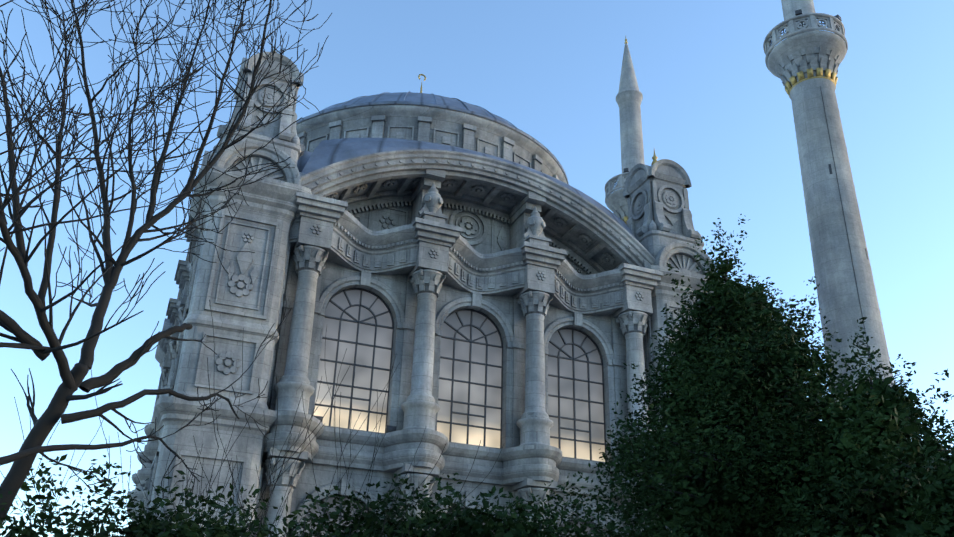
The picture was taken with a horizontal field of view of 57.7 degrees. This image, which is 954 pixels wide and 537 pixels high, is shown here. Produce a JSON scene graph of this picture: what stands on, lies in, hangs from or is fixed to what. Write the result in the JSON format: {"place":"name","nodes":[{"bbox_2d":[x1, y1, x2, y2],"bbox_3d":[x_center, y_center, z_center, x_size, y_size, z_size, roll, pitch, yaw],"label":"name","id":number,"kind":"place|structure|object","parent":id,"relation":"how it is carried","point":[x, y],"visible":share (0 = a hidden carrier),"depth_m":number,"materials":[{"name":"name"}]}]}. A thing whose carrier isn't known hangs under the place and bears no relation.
{"place":"outdoors","nodes":[
{"label":"outdoors","id":0,"kind":"place"},
{"bbox_2d":[255,149,663,536],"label":"mosque facade","id":1,"kind":"object","parent":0,"point":[423,244],"visible":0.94,"depth_m":27.66,"materials":[{"name":"grey stone"}]},
{"bbox_2d":[300,290,604,536],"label":"window glass","id":2,"kind":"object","parent":1,"relation":"in","point":[364,355],"depth_m":27.60,"materials":[{"name":"clear glass"}]},
{"bbox_2d":[305,288,606,536],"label":"window frames","id":3,"kind":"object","parent":1,"relation":"in","point":[470,341],"visible":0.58,"depth_m":27.73,"materials":[{"name":"grey metal"}]},
{"bbox_2d":[302,138,635,237],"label":"lower roof","id":4,"kind":"structure","parent":1,"relation":"on","point":[327,152],"depth_m":29.33,"materials":[{"name":"grey metal"}]},
{"bbox_2d":[296,104,566,183],"bbox_3d":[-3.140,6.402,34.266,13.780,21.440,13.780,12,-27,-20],"label":"dome drum","id":5,"kind":"object","parent":4,"relation":"on","point":[449,127],"visible":0.19,"depth_m":32.94,"materials":[{"name":"grey stone"}]},
{"bbox_2d":[296,91,568,184],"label":"dome roof","id":6,"kind":"structure","parent":5,"relation":"on","point":[423,99],"depth_m":33.84,"materials":[{"name":"grey metal"}]},
{"bbox_2d":[0,0,953,536],"label":"sky","id":7,"kind":"structure","parent":0,"point":[711,105],"materials":[{"name":"blue"}]},
{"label":"terrace pavement","id":8,"kind":"structure","parent":0,"visible":0},
{"bbox_2d":[127,214,198,523],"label":"side wall moldings","id":9,"kind":"structure","parent":8,"relation":"on","point":[175,310],"depth_m":31.11,"materials":[{"name":"grey stone"}]},
{"bbox_2d":[132,52,724,536],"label":"mosque corner towers","id":10,"kind":"structure","parent":8,"relation":"on","point":[244,298],"depth_m":25.13,"materials":[{"name":"grey stone"}]},
{"bbox_2d":[297,151,311,171],"bbox_3d":[-9.264,-1.008,34.888,4.150,3.704,12.900,12,-27,-20],"label":"lower roof","id":11,"kind":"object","parent":10,"relation":"attached to","point":[303,160],"depth_m":31.52,"materials":[{"name":"grey metal"}]},
{"bbox_2d":[273,37,837,223],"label":"ornaments","id":12,"kind":"object","parent":10,"relation":"on","point":[810,75],"visible":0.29,"depth_m":40.29},
{"bbox_2d":[313,86,871,461],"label":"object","id":13,"kind":"object","parent":8,"relation":"on","point":[391,428],"visible":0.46,"depth_m":35.02,"materials":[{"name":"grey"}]},
{"bbox_2d":[605,0,893,401],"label":"minarets","id":14,"kind":"object","parent":8,"relation":"on","point":[809,44],"visible":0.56,"depth_m":38.52,"materials":[{"name":"stone"}]},
{"bbox_2d":[614,9,870,357],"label":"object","id":15,"kind":"object","parent":14,"relation":"attached to","point":[798,12],"visible":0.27,"depth_m":40.82,"materials":[{"name":"grey"}]},
{"label":"ground","id":16,"kind":"structure","parent":0,"visible":0},
{"bbox_2d":[0,454,303,536],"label":"bush","id":17,"kind":"object","parent":16,"relation":"on","point":[178,517],"depth_m":7.12,"materials":[{"name":"green plant"}]},
{"bbox_2d":[5,512,179,536],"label":"bush leaves","id":18,"kind":"object","parent":17,"relation":"attached to","point":[161,528],"visible":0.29,"depth_m":7.37,"materials":[{"name":"green plant"}]},
{"bbox_2d":[0,0,331,523],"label":"bare tree","id":19,"kind":"object","parent":16,"relation":"on","point":[24,457],"visible":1,"depth_m":7.35,"materials":[{"name":"brown plant"}]},
{"bbox_2d":[0,357,349,536],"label":"bare shrub","id":20,"kind":"object","parent":16,"relation":"on","point":[279,475],"visible":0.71,"depth_m":8.14,"materials":[{"name":"brown plant"}]},
{"bbox_2d":[160,491,316,536],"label":"bush","id":21,"kind":"object","parent":16,"relation":"on","point":[246,513],"visible":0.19,"depth_m":10.77,"materials":[{"name":"green plant"}]},
{"bbox_2d":[118,300,504,536],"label":"bare shrub","id":22,"kind":"object","parent":16,"relation":"on","point":[312,462],"visible":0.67,"depth_m":9.72,"materials":[{"name":"brown plant"}]},
{"bbox_2d":[258,473,583,536],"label":"bush","id":23,"kind":"object","parent":16,"relation":"on","point":[371,525],"depth_m":10.00,"materials":[{"name":"green plant"}]},
{"bbox_2d":[341,508,532,536],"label":"bush leaves","id":24,"kind":"object","parent":23,"relation":"attached to","point":[510,533],"visible":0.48,"depth_m":10.13,"materials":[{"name":"green plant"}]},
{"bbox_2d":[505,498,702,536],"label":"bush","id":25,"kind":"object","parent":16,"relation":"on","point":[583,527],"visible":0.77,"depth_m":10.89,"materials":[{"name":"green plant"}]},
{"bbox_2d":[532,214,953,536],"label":"laurel tree","id":26,"kind":"object","parent":16,"relation":"on","point":[647,446],"depth_m":13.37,"materials":[{"name":"green plant"}]},
{"bbox_2d":[646,265,851,536],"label":"laurel tree leaves","id":27,"kind":"object","parent":26,"relation":"attached to","point":[711,491],"visible":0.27,"depth_m":13.98,"materials":[{"name":"green plant"}]},
{"bbox_2d":[740,317,953,536],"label":"laurel tree","id":28,"kind":"object","parent":16,"relation":"on","point":[869,441],"depth_m":11.24,"materials":[{"name":"green plant"}]},
{"bbox_2d":[778,374,946,536],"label":"laurel tree leaves","id":29,"kind":"object","parent":28,"relation":"attached to","point":[891,505],"visible":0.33,"depth_m":11.47,"materials":[{"name":"green plant"}]},
{"bbox_2d":[859,403,953,536],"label":"laurel tree","id":30,"kind":"object","parent":16,"relation":"on","point":[932,515],"depth_m":8.92,"materials":[{"name":"green plant"}]},
{"bbox_2d":[906,455,953,536],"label":"laurel tree leaves","id":31,"kind":"object","parent":30,"relation":"attached to","point":[939,530],"visible":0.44,"depth_m":8.88,"materials":[{"name":"green plant"}]}
]}

